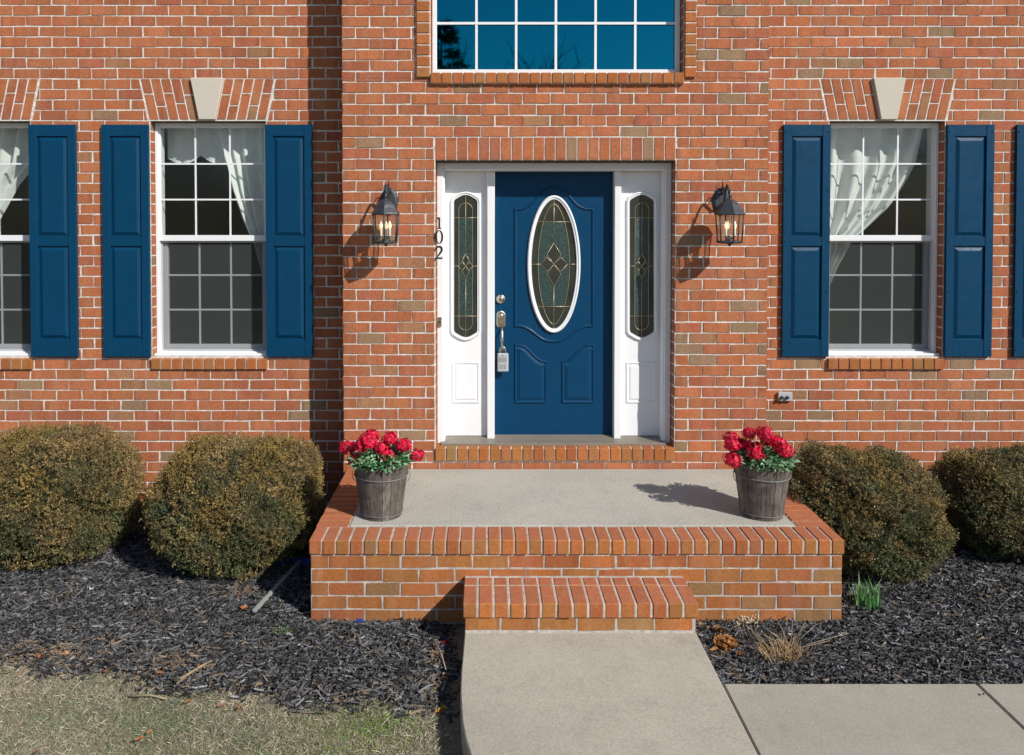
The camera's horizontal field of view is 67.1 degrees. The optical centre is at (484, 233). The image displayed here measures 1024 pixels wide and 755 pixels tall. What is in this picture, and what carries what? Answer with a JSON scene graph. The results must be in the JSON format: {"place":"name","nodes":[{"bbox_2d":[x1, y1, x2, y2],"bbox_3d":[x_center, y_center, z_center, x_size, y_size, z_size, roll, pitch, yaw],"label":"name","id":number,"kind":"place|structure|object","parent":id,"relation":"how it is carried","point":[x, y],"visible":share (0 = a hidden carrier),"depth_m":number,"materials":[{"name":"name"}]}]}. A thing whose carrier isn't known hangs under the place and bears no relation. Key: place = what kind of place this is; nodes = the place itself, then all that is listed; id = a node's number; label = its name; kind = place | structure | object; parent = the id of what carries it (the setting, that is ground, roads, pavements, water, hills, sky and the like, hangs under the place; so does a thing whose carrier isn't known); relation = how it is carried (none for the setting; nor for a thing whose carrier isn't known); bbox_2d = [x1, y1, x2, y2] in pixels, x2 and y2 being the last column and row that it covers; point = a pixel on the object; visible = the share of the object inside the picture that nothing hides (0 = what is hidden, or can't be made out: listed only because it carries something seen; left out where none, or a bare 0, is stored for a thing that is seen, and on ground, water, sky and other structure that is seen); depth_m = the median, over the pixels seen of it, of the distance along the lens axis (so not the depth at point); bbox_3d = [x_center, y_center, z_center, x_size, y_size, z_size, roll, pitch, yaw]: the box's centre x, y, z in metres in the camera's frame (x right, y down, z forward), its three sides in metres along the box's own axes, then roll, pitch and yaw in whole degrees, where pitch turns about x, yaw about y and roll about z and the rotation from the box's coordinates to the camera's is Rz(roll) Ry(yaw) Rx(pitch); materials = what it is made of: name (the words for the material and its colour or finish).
{"place":"outdoors","nodes":[
{"label":"outdoors","id":0,"kind":"place"},
{"bbox_2d":[0,616,1010,754],"bbox_3d":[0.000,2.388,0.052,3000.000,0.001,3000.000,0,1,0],"label":"ground","id":1,"kind":"structure","parent":0,"point":[456,745],"depth_m":3.64,"materials":[{"name":"green plant"}]},
{"bbox_2d":[134,735,145,740],"bbox_3d":[-1.555,2.274,3.478,0.056,0.013,0.027,-1,2,-45],"label":"fallen leaf","id":2,"kind":"object","parent":1,"relation":"on","point":[139,737],"visible":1,"depth_m":3.48,"materials":[{"name":"brown plant"}]},
{"bbox_2d":[130,694,166,699],"bbox_3d":[-1.659,2.283,3.808,0.196,0.015,0.022,0,1,6],"label":"stick","id":3,"kind":"object","parent":1,"relation":"on","point":[145,695],"visible":1,"depth_m":3.81,"materials":[{"name":"beige wood"}]},
{"bbox_2d":[0,514,464,722],"bbox_3d":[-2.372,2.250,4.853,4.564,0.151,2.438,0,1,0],"label":"mulch chips","id":4,"kind":"object","parent":1,"relation":"on","point":[53,587],"visible":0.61,"depth_m":4.34,"materials":[{"name":"black wood"}]},
{"bbox_2d":[0,421,147,571],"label":"clipped shrub","id":5,"kind":"object","parent":4,"relation":"on","point":[70,493],"visible":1,"depth_m":5.13,"materials":[{"name":"green plant"}]},
{"bbox_2d":[179,660,211,679],"bbox_3d":[-1.495,2.257,3.993,0.013,0.022,0.186,1,2,37],"label":"stick","id":6,"kind":"object","parent":4,"relation":"on","point":[190,672],"visible":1,"depth_m":3.98,"materials":[{"name":"beige wood"}]},
{"bbox_2d":[139,430,327,582],"bbox_3d":[-1.713,1.840,5.354,1.222,0.905,1.172,0,1,0],"label":"clipped shrub","id":7,"kind":"object","parent":4,"relation":"on","point":[235,503],"visible":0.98,"depth_m":4.98,"materials":[{"name":"green plant"}]},
{"bbox_2d":[221,583,258,598],"bbox_3d":[-1.546,2.250,4.844,0.240,0.042,0.202,0,1,0],"label":"dead weed","id":8,"kind":"object","parent":4,"relation":"on","point":[241,591],"visible":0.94,"depth_m":4.85,"materials":[{"name":"brown plant"}]},
{"bbox_2d":[252,560,300,612],"bbox_3d":[-1.317,2.236,4.915,0.026,0.040,0.635,0,1,11],"label":"edging strip","id":9,"kind":"object","parent":4,"relation":"on","point":[265,598],"visible":1,"depth_m":4.85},
{"bbox_2d":[270,626,299,636],"bbox_3d":[-1.145,2.271,4.413,0.173,0.028,0.141,0,1,0],"label":"weed","id":10,"kind":"object","parent":4,"relation":"on","point":[283,631],"visible":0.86,"depth_m":4.41,"materials":[{"name":"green plant"}]},
{"bbox_2d":[275,557,310,564],"bbox_3d":[-1.301,2.219,5.210,0.240,0.048,0.072,0,1,0],"label":"blue plastic scrap","id":11,"kind":"object","parent":4,"relation":"on","point":[307,561],"visible":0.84,"depth_m":5.21,"materials":[{"name":"blue plastic"}]},
{"bbox_2d":[417,683,433,692],"bbox_3d":[-0.295,2.262,3.846,0.100,0.015,0.011,-1,2,-42],"label":"stick","id":12,"kind":"object","parent":4,"relation":"on","point":[421,689],"visible":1,"depth_m":3.84,"materials":[{"name":"grey wood"}]},
{"bbox_2d":[428,650,439,656],"bbox_3d":[-0.277,2.264,4.154,0.068,0.034,0.056,0,1,0],"label":"leaf pile","id":13,"kind":"object","parent":4,"relation":"on","point":[432,654],"visible":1,"depth_m":4.15,"materials":[{"name":"brown plant"}]},
{"bbox_2d":[431,638,445,669],"bbox_3d":[-0.242,2.256,4.150,0.019,0.012,0.317,0,1,-17],"label":"stick","id":14,"kind":"object","parent":4,"relation":"on","point":[440,652],"visible":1,"depth_m":4.16,"materials":[{"name":"beige wood"}]},
{"bbox_2d":[439,672,448,679],"bbox_3d":[-0.212,2.274,3.963,0.058,0.031,0.061,0,1,0],"label":"leaf pile","id":15,"kind":"object","parent":4,"relation":"on","point":[445,677],"visible":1,"depth_m":3.96,"materials":[{"name":"brown plant"}]},
{"bbox_2d":[435,704,447,712],"bbox_3d":[-0.216,2.288,3.712,0.073,0.022,0.053,-1,2,-37],"label":"leaf pile","id":16,"kind":"object","parent":1,"relation":"on","point":[441,708],"visible":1,"depth_m":3.71,"materials":[{"name":"brown plant"}]},
{"bbox_2d":[0,0,1023,514],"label":"brick house","id":17,"kind":"structure","parent":1,"relation":"on","point":[554,172],"depth_m":6.01,"materials":[{"name":"brick"}]},
{"bbox_2d":[0,128,28,218],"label":"curtain","id":18,"kind":"object","parent":17,"relation":"hanging from","point":[13,145],"visible":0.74,"depth_m":6.24,"materials":[{"name":"fabric"}]},
{"bbox_2d":[0,79,37,369],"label":"window","id":19,"kind":"structure","parent":17,"relation":"in","point":[5,349],"depth_m":6.04,"materials":[{"name":"white plastic"}]},
{"bbox_2d":[167,128,225,162],"bbox_3d":[-2.287,-0.724,6.284,0.600,0.310,0.012,0,1,0],"label":"valance","id":20,"kind":"object","parent":17,"relation":"attached to","point":[181,148],"visible":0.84,"depth_m":6.28,"materials":[{"name":"fabric"}]},
{"bbox_2d":[141,78,273,369],"bbox_3d":[-2.165,-0.077,6.127,1.034,2.279,0.232,0,1,0],"label":"window","id":21,"kind":"structure","parent":17,"relation":"in","point":[204,102],"depth_m":6.10,"materials":[{"name":"white plastic"}]},
{"bbox_2d":[218,128,264,272],"bbox_3d":[-1.953,-0.189,6.257,0.432,1.379,0.086,0,1,-1],"label":"curtain","id":22,"kind":"object","parent":17,"relation":"hanging from","point":[247,146],"visible":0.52,"depth_m":6.24,"materials":[{"name":"fabric"}]},
{"bbox_2d":[372,179,399,245],"bbox_3d":[-0.711,-0.157,5.566,0.191,0.492,0.311,0,1,0],"label":"wall lantern","id":23,"kind":"object","parent":17,"relation":"attached to","point":[387,204],"depth_m":5.50,"materials":[{"name":"brown metal"}]},
{"bbox_2d":[495,172,612,434],"bbox_3d":[0.533,0.546,5.979,0.913,2.053,0.114,0,1,0],"label":"front door","id":24,"kind":"structure","parent":17,"relation":"in","point":[554,230],"depth_m":5.99,"materials":[{"name":"blue paint"}]},
{"bbox_2d":[497,346,507,371],"bbox_3d":[0.137,0.962,5.942,0.086,0.198,0.041,0,1,0],"label":"lockbox","id":25,"kind":"object","parent":24,"relation":"hanging from","point":[502,362],"visible":1,"depth_m":5.93,"materials":[{"name":"grey plastic"}]},
{"bbox_2d":[416,0,696,83],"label":"window","id":26,"kind":"structure","parent":17,"relation":"in","point":[474,41],"depth_m":5.80,"materials":[{"name":"white plastic"}]},
{"bbox_2d":[712,179,744,246],"bbox_3d":[1.752,-0.157,5.566,0.191,0.492,0.311,0,1,0],"label":"wall lantern","id":27,"kind":"object","parent":17,"relation":"attached to","point":[724,202],"depth_m":5.50,"materials":[{"name":"brown metal"}]},
{"bbox_2d":[777,392,791,400],"bbox_3d":[2.355,1.276,6.046,0.110,0.068,0.056,0,1,0],"label":"outlet box","id":28,"kind":"object","parent":17,"relation":"attached to","point":[784,396],"visible":1,"depth_m":6.04,"materials":[{"name":"grey plastic"}]},
{"bbox_2d":[830,128,922,283],"bbox_3d":[3.142,-0.189,6.255,0.842,1.379,0.109,0,1,0],"label":"curtain","id":29,"kind":"object","parent":17,"relation":"hanging from","point":[880,145],"visible":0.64,"depth_m":6.25,"materials":[{"name":"fabric"}]},
{"bbox_2d":[822,78,953,369],"bbox_3d":[3.143,-0.077,6.127,1.034,2.279,0.232,0,1,0],"label":"window","id":30,"kind":"structure","parent":17,"relation":"in","point":[891,102],"depth_m":6.10,"materials":[{"name":"white plastic"}]},
{"bbox_2d":[309,469,843,624],"bbox_3d":[0.534,2.111,5.134,3.134,0.689,1.280,0,1,0],"label":"brick stoop","id":31,"kind":"object","parent":1,"relation":"on","point":[434,544],"visible":0.73,"depth_m":4.51,"materials":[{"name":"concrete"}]},
{"bbox_2d":[352,454,410,521],"bbox_3d":[-0.656,1.603,4.881,0.372,0.342,0.352,0,1,0],"label":"bucket planter","id":32,"kind":"object","parent":31,"relation":"on","point":[381,493],"visible":0.74,"depth_m":4.75,"materials":[{"name":"brown wood"}]},
{"bbox_2d":[338,429,424,473],"bbox_3d":[-0.655,1.343,4.871,0.460,0.249,0.441,-1,2,-40],"label":"flower plant","id":33,"kind":"object","parent":32,"relation":"in","point":[383,451],"visible":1,"depth_m":4.81,"materials":[{"name":"red plant"}]},
{"bbox_2d":[733,452,791,521],"bbox_3d":[1.752,1.603,4.881,0.372,0.343,0.352,0,1,0],"label":"bucket planter","id":34,"kind":"object","parent":31,"relation":"on","point":[762,495],"visible":0.84,"depth_m":4.75,"materials":[{"name":"brown wood"}]},
{"bbox_2d":[722,426,799,471],"bbox_3d":[1.745,1.329,4.874,0.468,0.277,0.448,0,1,21],"label":"flower plant","id":35,"kind":"object","parent":34,"relation":"in","point":[775,453],"visible":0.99,"depth_m":4.80,"materials":[{"name":"red plant"}]},
{"bbox_2d":[463,576,697,632],"bbox_3d":[0.517,2.137,4.341,1.275,0.288,0.347,0,1,0],"label":"brick step","id":36,"kind":"object","parent":1,"relation":"on","point":[580,604],"visible":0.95,"depth_m":4.18,"materials":[{"name":"brick"}]},
{"bbox_2d":[460,632,756,754],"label":"front walk","id":37,"kind":"structure","parent":1,"relation":"on","point":[593,693],"depth_m":3.62,"materials":[{"name":"concrete"}]},
{"bbox_2d":[695,523,1023,686],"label":"flower bed ground","id":38,"kind":"structure","parent":0,"point":[902,629],"depth_m":4.36,"materials":[{"name":"wood"}]},
{"bbox_2d":[707,625,726,632],"bbox_3d":[1.310,2.239,4.373,0.116,0.022,0.099,0,1,0],"label":"leaf pile","id":39,"kind":"object","parent":38,"relation":"on","point":[716,628],"visible":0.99,"depth_m":4.37,"materials":[{"name":"brown plant"}]},
{"bbox_2d":[710,634,739,652],"bbox_3d":[1.297,2.216,4.178,0.187,0.048,0.150,0,1,0],"label":"leaf pile","id":40,"kind":"object","parent":38,"relation":"on","point":[727,642],"visible":1,"depth_m":4.17,"materials":[{"name":"brown plant"}]},
{"bbox_2d":[735,650,744,655],"bbox_3d":[1.350,2.218,4.076,0.050,0.023,0.044,-1,2,-39],"label":"leaf pile","id":41,"kind":"object","parent":38,"relation":"on","point":[740,653],"visible":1,"depth_m":4.08,"materials":[{"name":"brown plant"}]},
{"bbox_2d":[733,614,761,639],"bbox_3d":[1.457,2.177,4.250,0.190,0.165,0.077,0,1,-10],"label":"dried seed head","id":42,"kind":"object","parent":38,"relation":"on","point":[748,620],"visible":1,"depth_m":4.25},
{"bbox_2d":[747,628,817,666],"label":"dry ornamental grass","id":43,"kind":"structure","parent":38,"relation":"on","point":[785,653],"depth_m":4.10,"materials":[{"name":"beige plant"}]},
{"bbox_2d":[763,615,839,649],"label":"dry stems","id":44,"kind":"object","parent":43,"relation":"attached to","point":[797,637],"visible":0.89,"depth_m":4.13,"materials":[{"name":"brown plant"}]},
{"bbox_2d":[846,575,884,610],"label":"bulb shoots","id":45,"kind":"object","parent":38,"relation":"on","point":[861,596],"visible":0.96,"depth_m":4.65,"materials":[{"name":"green plant"}]},
{"bbox_2d":[787,438,959,584],"bbox_3d":[2.575,1.872,5.310,1.119,0.872,1.119,0,1,0],"label":"clipped shrub","id":46,"kind":"object","parent":38,"relation":"on","point":[878,509],"visible":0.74,"depth_m":4.92,"materials":[{"name":"green plant"}]},
{"bbox_2d":[926,440,1023,562],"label":"clipped shrub","id":47,"kind":"object","parent":38,"relation":"on","point":[984,489],"visible":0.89,"depth_m":5.27,"materials":[{"name":"green plant"}]},
{"bbox_2d":[724,684,1023,754],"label":"side path","id":48,"kind":"structure","parent":0,"point":[873,719],"depth_m":3.46,"materials":[{"name":"concrete"}]},
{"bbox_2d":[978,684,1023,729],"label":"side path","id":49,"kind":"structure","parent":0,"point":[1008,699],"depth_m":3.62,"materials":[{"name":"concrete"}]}
]}

